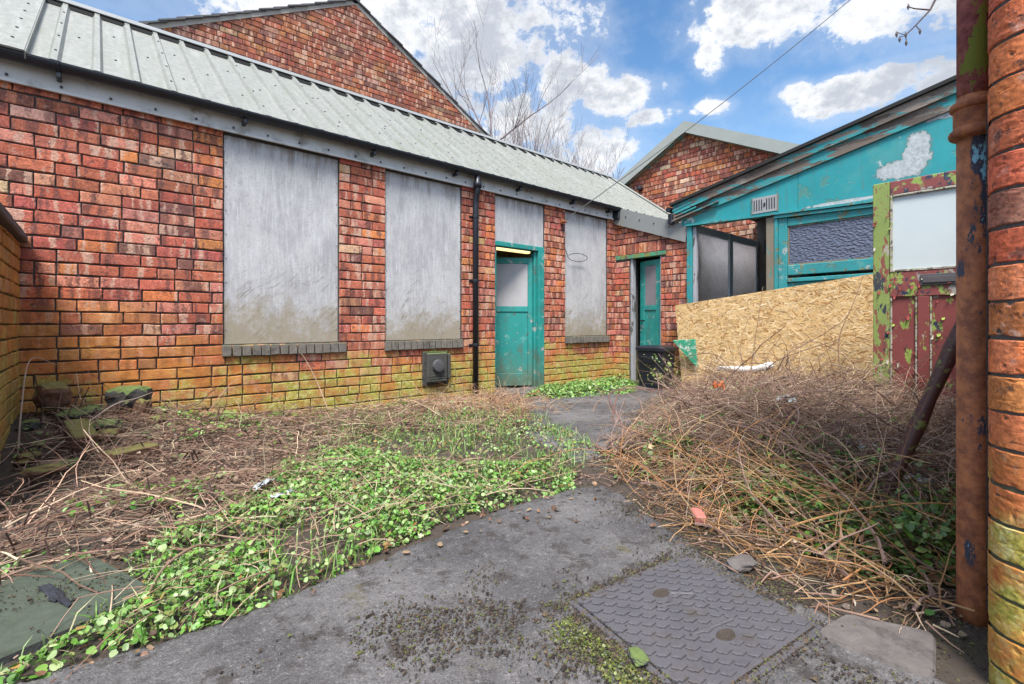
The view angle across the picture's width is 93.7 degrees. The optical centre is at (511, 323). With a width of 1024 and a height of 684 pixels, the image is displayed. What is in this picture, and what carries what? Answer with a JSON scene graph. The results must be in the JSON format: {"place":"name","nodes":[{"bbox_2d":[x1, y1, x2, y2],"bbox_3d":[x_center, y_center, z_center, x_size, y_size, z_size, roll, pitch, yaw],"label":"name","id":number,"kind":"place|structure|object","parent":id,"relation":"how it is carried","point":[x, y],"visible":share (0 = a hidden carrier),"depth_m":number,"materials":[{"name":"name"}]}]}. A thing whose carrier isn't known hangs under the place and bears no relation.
{"place":"outdoors","nodes":[
{"label":"outdoors","id":0,"kind":"place"},
{"bbox_2d":[13,486,946,683],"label":"path","id":1,"kind":"structure","parent":0,"point":[522,555],"depth_m":1.37,"materials":[{"name":"concrete"}]},
{"bbox_2d":[541,615,658,683],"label":"moss tufts","id":2,"kind":"object","parent":1,"relation":"on","point":[630,672],"visible":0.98,"depth_m":1.23,"materials":[{"name":"green plant"}]},
{"bbox_2d":[628,647,649,667],"bbox_3d":[0.314,0.830,1.197,0.042,0.026,0.061,0,0,-12],"label":"stone","id":3,"kind":"object","parent":1,"relation":"on","point":[638,658],"visible":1,"depth_m":1.19,"materials":[{"name":"green stone"}]},
{"bbox_2d":[569,554,822,683],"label":"drain cover","id":4,"kind":"object","parent":1,"relation":"on","point":[701,630],"visible":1,"depth_m":1.34,"materials":[{"name":"metal"}]},
{"bbox_2d":[0,376,989,683],"bbox_3d":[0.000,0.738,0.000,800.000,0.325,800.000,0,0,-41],"label":"ground","id":5,"kind":"structure","parent":0,"point":[962,669],"depth_m":1.98,"materials":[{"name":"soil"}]},
{"bbox_2d":[0,202,27,461],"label":"boundary wall","id":6,"kind":"structure","parent":5,"relation":"on","point":[13,235],"depth_m":2.79,"materials":[{"name":"brick"}]},
{"bbox_2d":[13,451,44,464],"bbox_3d":[-2.576,0.712,2.556,0.122,0.062,0.107,0,0,17],"label":"stone","id":7,"kind":"object","parent":5,"relation":"on","point":[23,459],"visible":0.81,"depth_m":2.53,"materials":[{"name":"stone"}]},
{"bbox_2d":[15,419,44,431],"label":"stone","id":8,"kind":"object","parent":5,"relation":"on","point":[30,425],"visible":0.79,"depth_m":2.82,"materials":[{"name":"green stone"}]},
{"bbox_2d":[17,357,55,453],"bbox_3d":[-2.801,0.505,2.805,0.053,0.612,0.522,0,0,-27],"label":"bramble cane","id":9,"kind":"object","parent":5,"relation":"on","point":[18,444],"visible":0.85,"depth_m":2.67,"materials":[{"name":"brown plant"}]},
{"bbox_2d":[18,463,67,476],"bbox_3d":[-2.309,0.720,2.363,0.087,0.051,0.172,0,0,31],"label":"stone","id":10,"kind":"object","parent":5,"relation":"on","point":[39,470],"visible":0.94,"depth_m":2.34,"materials":[{"name":"stone"}]},
{"bbox_2d":[32,381,72,408],"bbox_3d":[-2.956,0.458,3.090,0.186,0.174,0.212,0,0,-41],"label":"stone","id":11,"kind":"object","parent":5,"relation":"on","point":[50,391],"visible":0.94,"depth_m":3.04,"materials":[{"name":"stone"}]},
{"bbox_2d":[58,458,81,469],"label":"stone","id":12,"kind":"object","parent":5,"relation":"on","point":[70,461],"visible":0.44,"depth_m":2.52,"materials":[{"name":"stone"}]},
{"bbox_2d":[0,556,154,666],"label":"flagstone","id":13,"kind":"object","parent":5,"relation":"on","point":[16,633],"visible":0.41,"depth_m":1.42,"materials":[{"name":"stone"}]},
{"bbox_2d":[37,583,71,606],"bbox_3d":[-1.388,0.823,1.459,0.237,0.019,0.041,0,0,34],"label":"wet rag","id":14,"kind":"object","parent":13,"relation":"on","point":[54,592],"visible":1,"depth_m":1.45,"materials":[{"name":"grey fabric"}]},
{"bbox_2d":[55,406,104,419],"bbox_3d":[-2.711,0.560,3.022,0.140,0.070,0.257,0,0,-3],"label":"stone","id":15,"kind":"object","parent":5,"relation":"on","point":[74,411],"visible":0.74,"depth_m":2.96,"materials":[{"name":"green stone"}]},
{"bbox_2d":[62,418,98,455],"bbox_3d":[-2.474,0.645,2.751,0.241,0.186,0.115,0,0,35],"label":"loose brick","id":16,"kind":"object","parent":5,"relation":"on","point":[75,434],"visible":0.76,"depth_m":2.71,"materials":[{"name":"green brick"}]},
{"bbox_2d":[89,404,107,412],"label":"stone","id":17,"kind":"object","parent":5,"relation":"on","point":[98,406],"visible":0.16,"depth_m":3.28,"materials":[{"name":"stone"}]},
{"bbox_2d":[91,419,123,430],"bbox_3d":[-2.518,0.625,2.953,0.201,0.078,0.148,0,0,0],"label":"stone","id":18,"kind":"object","parent":5,"relation":"on","point":[107,425],"visible":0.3,"depth_m":2.92,"materials":[{"name":"green stone"}]},
{"bbox_2d":[97,428,121,442],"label":"stone","id":19,"kind":"object","parent":5,"relation":"on","point":[112,431],"visible":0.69,"depth_m":2.83,"materials":[{"name":"stone"}]},
{"bbox_2d":[104,385,153,410],"bbox_3d":[-2.699,0.524,3.402,0.221,0.172,0.270,0,0,-2],"label":"stone","id":20,"kind":"object","parent":5,"relation":"on","point":[130,392],"visible":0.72,"depth_m":3.30,"materials":[{"name":"green stone"}]},
{"bbox_2d":[102,442,158,465],"bbox_3d":[-2.126,0.725,2.683,0.117,0.073,0.232,0,0,23],"label":"loose brick","id":21,"kind":"object","parent":5,"relation":"on","point":[129,449],"visible":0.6,"depth_m":2.65,"materials":[{"name":"green brick"}]},
{"bbox_2d":[132,398,152,415],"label":"stone","id":22,"kind":"object","parent":5,"relation":"on","point":[138,402],"visible":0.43,"depth_m":3.31,"materials":[{"name":"stone"}]},
{"bbox_2d":[137,431,151,439],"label":"stone","id":23,"kind":"object","parent":5,"relation":"on","point":[146,433],"visible":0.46,"depth_m":2.94,"materials":[{"name":"stone"}]},
{"bbox_2d":[146,415,165,421],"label":"stone","id":24,"kind":"object","parent":5,"relation":"on","point":[163,417],"visible":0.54,"depth_m":3.21,"materials":[{"name":"stone"}]},
{"bbox_2d":[152,406,166,413],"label":"stone","id":25,"kind":"object","parent":5,"relation":"on","point":[160,409],"visible":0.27,"depth_m":3.44,"materials":[{"name":"beige stone"}]},
{"bbox_2d":[0,375,336,562],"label":"dead brambles","id":26,"kind":"object","parent":5,"relation":"on","point":[7,537],"visible":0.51,"depth_m":2.48,"materials":[{"name":"brown plant"}]},
{"bbox_2d":[171,454,189,464],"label":"stone","id":27,"kind":"object","parent":5,"relation":"on","point":[176,460],"visible":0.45,"depth_m":2.71,"materials":[{"name":"brown stone"}]},
{"bbox_2d":[178,436,193,441],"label":"stone","id":28,"kind":"object","parent":5,"relation":"on","point":[188,437],"visible":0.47,"depth_m":3.00,"materials":[{"name":"stone"}]},
{"bbox_2d":[0,444,577,683],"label":"green weeds","id":29,"kind":"object","parent":5,"relation":"on","point":[112,625],"visible":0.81,"depth_m":1.94,"materials":[{"name":"green plant"}]},
{"bbox_2d":[143,544,216,602],"bbox_3d":[-1.086,0.783,1.558,0.049,0.057,0.337,0,0,1],"label":"bramble cane","id":30,"kind":"object","parent":29,"relation":"on","point":[181,553],"visible":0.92,"depth_m":1.58,"materials":[{"name":"plant"}]},
{"bbox_2d":[270,489,294,497],"bbox_3d":[-1.080,0.799,2.268,0.044,0.013,0.112,0,0,31],"label":"plastic wrapper","id":31,"kind":"object","parent":29,"relation":"on","point":[276,495],"visible":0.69,"depth_m":2.25,"materials":[{"name":"white plastic"}]},
{"bbox_2d":[0,405,595,675],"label":"grass","id":32,"kind":"structure","parent":5,"relation":"on","point":[302,524],"depth_m":2.16,"materials":[{"name":"green plant"}]},
{"bbox_2d":[0,369,600,678],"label":"dead stems","id":33,"kind":"object","parent":5,"relation":"on","point":[484,399],"visible":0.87,"depth_m":2.52,"materials":[{"name":"brown plant"}]},
{"bbox_2d":[41,392,152,458],"bbox_3d":[-2.540,0.616,3.007,0.050,0.256,0.893,0,0,-2],"label":"bramble cane","id":34,"kind":"object","parent":33,"relation":"on","point":[95,417],"visible":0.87,"depth_m":2.98,"materials":[{"name":"brown plant"}]},
{"bbox_2d":[251,478,274,490],"bbox_3d":[-1.245,0.793,2.384,0.049,0.016,0.175,0,0,3],"label":"plastic wrapper","id":35,"kind":"object","parent":33,"relation":"on","point":[266,481],"visible":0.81,"depth_m":2.39,"materials":[{"name":"white plastic"}]},
{"bbox_2d":[301,354,327,409],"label":"bramble cane","id":36,"kind":"object","parent":33,"relation":"on","point":[317,382],"visible":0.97,"depth_m":4.34,"materials":[{"name":"beige plant"}]},
{"bbox_2d":[193,401,426,424],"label":"wall weeds","id":37,"kind":"object","parent":5,"relation":"on","point":[297,413],"depth_m":3.97,"materials":[{"name":"brown plant"}]},
{"bbox_2d":[138,0,489,135],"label":"gable house","id":38,"kind":"structure","parent":5,"relation":"on","point":[355,46],"depth_m":8.19,"materials":[{"name":"red brick"}]},
{"bbox_2d":[0,0,686,416],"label":"workshop building","id":39,"kind":"structure","parent":5,"relation":"on","point":[196,220],"depth_m":4.39,"materials":[{"name":"red brick"}]},
{"bbox_2d":[222,135,345,356],"bbox_3d":[-2.022,-0.645,4.325,1.040,1.866,0.125,0,0,-41],"label":"window","id":40,"kind":"structure","parent":39,"relation":"in","point":[281,204],"depth_m":4.27,"materials":[{"name":"grey wood"}]},
{"bbox_2d":[384,171,462,350],"bbox_3d":[-0.956,-0.646,5.245,0.965,1.865,0.125,0,0,-41],"label":"window","id":41,"kind":"structure","parent":39,"relation":"in","point":[422,217],"depth_m":5.22,"materials":[{"name":"grey wood"}]},
{"bbox_2d":[496,247,529,253],"bbox_3d":[-0.033,-1.174,7.461,0.860,0.088,0.180,0,0,-41],"label":"ceiling light","id":42,"kind":"object","parent":39,"relation":"attached to","point":[512,250],"visible":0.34,"depth_m":7.48,"materials":[{"name":"white"}]},
{"bbox_2d":[496,257,531,385],"bbox_3d":[-0.090,-0.030,6.330,0.720,1.690,0.042,0,0,-8],"label":"door","id":43,"kind":"structure","parent":39,"relation":"in","point":[513,275],"depth_m":6.33,"materials":[{"name":"teal paint"}]},
{"bbox_2d":[563,223,586,261],"bbox_3d":[0.899,-1.143,6.760,0.493,0.516,0.068,0,0,-41],"label":"wire loop","id":44,"kind":"object","parent":39,"relation":"hanging from","point":[573,253],"visible":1,"depth_m":6.71,"materials":[{"name":"grey metal"}]},
{"bbox_2d":[564,211,609,343],"bbox_3d":[1.084,-0.646,7.006,0.966,1.865,0.125,0,0,-41],"label":"window","id":45,"kind":"structure","parent":39,"relation":"in","point":[585,281],"depth_m":6.98,"materials":[{"name":"grey wood"}]},
{"bbox_2d":[640,259,659,345],"bbox_3d":[2.054,-0.055,7.082,0.148,1.770,0.430,0,0,-27],"label":"door","id":46,"kind":"structure","parent":39,"relation":"in","point":[649,270],"depth_m":7.08,"materials":[{"name":"teal paint"}]},
{"bbox_2d":[565,0,849,219],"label":"overhead cable","id":47,"kind":"object","parent":39,"relation":"on","point":[706,115],"visible":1,"depth_m":7.17,"materials":[{"name":"black rubber"}]},
{"bbox_2d":[35,409,707,682],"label":"fallen leaves","id":48,"kind":"object","parent":5,"relation":"on","point":[278,594],"visible":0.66,"depth_m":1.82,"materials":[{"name":"brown plant"}]},
{"bbox_2d":[292,409,597,472],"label":"sparse weeds","id":49,"kind":"object","parent":5,"relation":"on","point":[496,447],"visible":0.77,"depth_m":3.46,"materials":[{"name":"green plant"}]},
{"bbox_2d":[0,376,954,614],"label":"stray weeds","id":50,"kind":"object","parent":5,"relation":"on","point":[927,611],"visible":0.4,"depth_m":2.34,"materials":[{"name":"green plant"}]},
{"bbox_2d":[0,450,988,683],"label":"soil crumbs","id":51,"kind":"object","parent":5,"relation":"on","point":[616,647],"visible":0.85,"depth_m":1.36,"materials":[{"name":"soil"}]},
{"bbox_2d":[419,1,606,139],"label":"bare tree","id":52,"kind":"object","parent":5,"relation":"on","point":[491,114],"visible":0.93,"depth_m":12.87,"materials":[{"name":"brown plant"}]},
{"bbox_2d":[475,58,581,154],"bbox_3d":[0.462,-3.258,13.848,3.081,8.245,2.359,0,0,14],"label":"bare tree","id":53,"kind":"object","parent":5,"relation":"on","point":[517,131],"visible":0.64,"depth_m":13.64,"materials":[{"name":"brown plant"}]},
{"bbox_2d":[495,57,587,153],"bbox_3d":[0.573,-3.421,14.404,2.261,8.571,2.678,0,0,-41],"label":"bare tree","id":54,"kind":"object","parent":5,"relation":"on","point":[535,141],"visible":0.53,"depth_m":14.57,"materials":[{"name":"brown plant"}]},
{"bbox_2d":[521,102,596,167],"bbox_3d":[1.840,-3.197,15.744,2.232,8.124,3.465,0,0,30],"label":"bare tree","id":55,"kind":"object","parent":5,"relation":"on","point":[556,153],"visible":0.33,"depth_m":15.16,"materials":[{"name":"brown plant"}]},
{"bbox_2d":[524,374,638,399],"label":"weeds","id":56,"kind":"object","parent":5,"relation":"on","point":[612,382],"depth_m":5.95,"materials":[{"name":"green plant"}]},
{"bbox_2d":[564,127,629,173],"bbox_3d":[2.780,-2.674,15.634,2.284,7.076,2.677,0,0,18],"label":"bare tree","id":57,"kind":"object","parent":5,"relation":"on","point":[597,156],"visible":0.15,"depth_m":15.14,"materials":[{"name":"brown plant"}]},
{"bbox_2d":[596,442,611,451],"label":"stone","id":58,"kind":"object","parent":5,"relation":"on","point":[600,444],"visible":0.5,"depth_m":3.16,"materials":[{"name":"grey stone"}]},
{"bbox_2d":[598,141,630,179],"bbox_3d":[3.583,-2.525,15.872,1.833,6.780,1.902,0,0,-41],"label":"bare tree","id":59,"kind":"object","parent":5,"relation":"on","point":[618,177],"visible":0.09,"depth_m":15.70,"materials":[{"name":"grey plant"}]},
{"bbox_2d":[635,345,676,388],"bbox_3d":[1.921,0.574,6.440,0.406,0.572,0.440,0,0,-41],"label":"black bin","id":60,"kind":"object","parent":5,"relation":"on","point":[649,351],"visible":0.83,"depth_m":6.33,"materials":[{"name":"plastic"}]},
{"bbox_2d":[628,354,695,388],"bbox_3d":[1.877,0.574,5.891,0.590,0.477,0.828,0,0,-26],"label":"young bush","id":61,"kind":"object","parent":5,"relation":"on","point":[666,369],"visible":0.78,"depth_m":5.96,"materials":[{"name":"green plant"}]},
{"bbox_2d":[691,507,706,523],"bbox_3d":[0.800,0.825,2.057,0.047,0.043,0.103,0,0,9],"label":"brick shard","id":62,"kind":"object","parent":5,"relation":"on","point":[698,512],"visible":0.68,"depth_m":2.03,"materials":[{"name":"brick"}]},
{"bbox_2d":[617,121,799,240],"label":"gable shed","id":63,"kind":"structure","parent":5,"relation":"on","point":[695,158],"depth_m":8.63,"materials":[{"name":"red brick"}]},
{"bbox_2d":[725,554,757,572],"bbox_3d":[0.800,0.835,1.675,0.122,0.034,0.075,0,0,-24],"label":"stone","id":64,"kind":"object","parent":5,"relation":"on","point":[739,563],"visible":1,"depth_m":1.66,"materials":[{"name":"grey stone"}]},
{"bbox_2d":[510,319,974,652],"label":"dead brambles","id":65,"kind":"object","parent":5,"relation":"on","point":[862,398],"visible":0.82,"depth_m":2.44,"materials":[{"name":"brown plant"}]},
{"bbox_2d":[608,388,716,424],"bbox_3d":[1.293,0.636,3.804,1.088,0.254,0.169,0,0,-12],"label":"bramble cane","id":66,"kind":"object","parent":65,"relation":"on","point":[636,388],"visible":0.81,"depth_m":3.79,"materials":[{"name":"brown plant"}]},
{"bbox_2d":[611,386,798,422],"bbox_3d":[1.477,0.628,3.729,1.420,0.270,0.167,0,0,4],"label":"bramble cane","id":67,"kind":"object","parent":65,"relation":"on","point":[637,387],"visible":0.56,"depth_m":3.81,"materials":[{"name":"brown plant"}]},
{"bbox_2d":[672,353,738,380],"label":"bramble cane","id":68,"kind":"object","parent":65,"relation":"on","point":[709,353],"visible":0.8,"depth_m":5.12,"materials":[{"name":"brown plant"}]},
{"bbox_2d":[712,380,723,389],"bbox_3d":[1.778,0.524,4.138,0.068,0.079,0.089,0,0,-41],"label":"orange scrap","id":69,"kind":"object","parent":65,"relation":"on","point":[717,384],"visible":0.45,"depth_m":4.13,"materials":[{"name":"plastic"}]},
{"bbox_2d":[717,362,773,372],"bbox_3d":[2.613,0.482,5.400,0.088,0.156,0.651,0,0,-35],"label":"white plastic","id":70,"kind":"object","parent":65,"relation":"on","point":[755,367],"visible":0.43,"depth_m":5.29,"materials":[{"name":"white plastic"}]},
{"bbox_2d":[749,287,762,383],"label":"bramble cane","id":71,"kind":"object","parent":65,"relation":"on","point":[756,331],"visible":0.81,"depth_m":4.98,"materials":[{"name":"brown plant"}]},
{"bbox_2d":[776,394,796,401],"bbox_3d":[1.871,0.503,3.264,0.101,0.060,0.120,0,0,-41],"label":"plastic wrapper","id":72,"kind":"object","parent":65,"relation":"on","point":[789,400],"visible":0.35,"depth_m":3.24,"materials":[{"name":"white plastic"}]},
{"bbox_2d":[761,340,837,376],"bbox_3d":[2.676,0.375,4.517,0.686,0.475,0.054,0,0,32],"label":"bramble cane","id":73,"kind":"object","parent":65,"relation":"on","point":[792,354],"visible":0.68,"depth_m":4.51,"materials":[{"name":"brown plant"}]},
{"bbox_2d":[788,341,848,385],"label":"bramble cane","id":74,"kind":"object","parent":65,"relation":"on","point":[805,342],"visible":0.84,"depth_m":4.22,"materials":[{"name":"brown plant"}]},
{"bbox_2d":[838,275,863,383],"bbox_3d":[3.035,0.085,4.309,0.231,1.052,0.077,0,0,-13],"label":"bramble cane","id":75,"kind":"object","parent":65,"relation":"on","point":[842,328],"visible":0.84,"depth_m":4.30,"materials":[{"name":"brown plant"}]},
{"bbox_2d":[846,440,878,449],"bbox_3d":[1.890,0.650,2.583,0.100,0.035,0.176,0,0,7],"label":"plastic wrapper","id":76,"kind":"object","parent":65,"relation":"on","point":[862,444],"visible":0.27,"depth_m":2.56,"materials":[{"name":"grey plastic"}]},
{"bbox_2d":[774,502,955,531],"bbox_3d":[1.402,0.736,1.810,0.767,0.157,0.092,0,0,3],"label":"bramble cane","id":77,"kind":"object","parent":65,"relation":"on","point":[815,518],"visible":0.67,"depth_m":1.78,"materials":[{"name":"brown plant"}]},
{"bbox_2d":[905,473,933,483],"bbox_3d":[1.948,0.738,2.304,0.137,0.039,0.089,0,0,32],"label":"plastic wrapper","id":78,"kind":"object","parent":65,"relation":"on","point":[923,478],"visible":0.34,"depth_m":2.28,"materials":[{"name":"grey plastic"}]},
{"bbox_2d":[675,274,872,388],"bbox_3d":[3.087,0.215,5.451,0.063,1.531,2.725,0,0,-41],"label":"strand board","id":79,"kind":"object","parent":5,"relation":"on","point":[795,311],"visible":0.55,"depth_m":5.41,"materials":[{"name":"beige wood"}]},
{"bbox_2d":[673,339,697,366],"bbox_3d":[2.254,0.377,6.249,0.308,0.366,0.030,0,0,28],"label":"broken panel","id":80,"kind":"object","parent":79,"relation":"attached to","point":[685,346],"visible":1,"depth_m":6.22,"materials":[{"name":"green wood"}]},
{"bbox_2d":[627,405,955,590],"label":"bramble weeds","id":81,"kind":"object","parent":5,"relation":"on","point":[908,527],"visible":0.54,"depth_m":1.88,"materials":[{"name":"green plant"}]},
{"bbox_2d":[666,75,955,302],"bbox_3d":[4.123,-0.719,5.982,2.260,3.358,3.550,0,0,-41],"label":"lean to shed","id":82,"kind":"object","parent":5,"relation":"on","point":[807,206],"visible":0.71,"depth_m":5.33,"materials":[{"name":"teal paint"}]},
{"bbox_2d":[766,217,777,290],"bbox_3d":[3.091,-0.650,5.680,0.098,1.220,0.130,0,0,-41],"label":"post","id":83,"kind":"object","parent":82,"relation":"in","point":[771,223],"depth_m":5.66,"materials":[{"name":"teal paint"}]},
{"bbox_2d":[778,207,872,288],"bbox_3d":[3.769,-0.685,4.880,0.067,1.090,1.963,0,0,-41],"label":"window","id":84,"kind":"structure","parent":82,"relation":"in","point":[838,241],"depth_m":5.25,"materials":[{"name":"teal paint"}]},
{"bbox_2d":[819,615,935,677],"bbox_3d":[0.997,0.865,1.297,0.246,0.051,0.240,0,0,-41],"label":"flagstone","id":85,"kind":"object","parent":5,"relation":"on","point":[890,645],"visible":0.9,"depth_m":1.27,"materials":[{"name":"grey stone"}]},
{"bbox_2d":[873,170,955,413],"bbox_3d":[3.366,-0.175,3.923,0.066,2.074,0.681,0,0,-41],"label":"old door","id":86,"kind":"structure","parent":5,"relation":"on","point":[914,267],"depth_m":3.97,"materials":[{"name":"peeling painted wood"},{"name":"frosted glass"},{"name":"metal"}]},
{"bbox_2d":[875,322,955,504],"bbox_3d":[1.944,0.225,2.178,0.603,1.353,0.079,0,0,4],"label":"leaning pole","id":87,"kind":"object","parent":5,"relation":"on","point":[946,360],"visible":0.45,"depth_m":2.17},
{"bbox_2d":[895,0,935,45],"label":"overhanging tree","id":88,"kind":"object","parent":5,"relation":"on","point":[919,31],"visible":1,"depth_m":2.31,"materials":[{"name":"brown plant"}]},
{"bbox_2d":[987,0,1023,683],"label":"yard wall","id":89,"kind":"structure","parent":5,"relation":"on","point":[1005,228],"depth_m":1.10,"materials":[{"name":"orange brick"}]},
{"bbox_2d":[948,0,988,627],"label":"rusty drainpipe","id":90,"kind":"object","parent":89,"relation":"attached to","point":[967,134],"visible":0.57,"depth_m":1.37,"materials":[{"name":"metal"}]},
{"bbox_2d":[986,103,989,610],"bbox_3d":[1.315,0.090,1.323,0.012,1.400,0.012,0,0,-41],"label":"thin cable","id":91,"kind":"object","parent":89,"relation":"attached to","point":[987,349],"visible":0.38,"depth_m":1.32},
{"bbox_2d":[72,0,955,179],"label":"sky","id":92,"kind":"structure","parent":0,"point":[664,64],"materials":[{"name":"blue"}]},
{"bbox_2d":[503,385,663,461],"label":"paved path","id":93,"kind":"structure","parent":0,"point":[582,415],"depth_m":4.41,"materials":[{"name":"concrete"}]}
]}

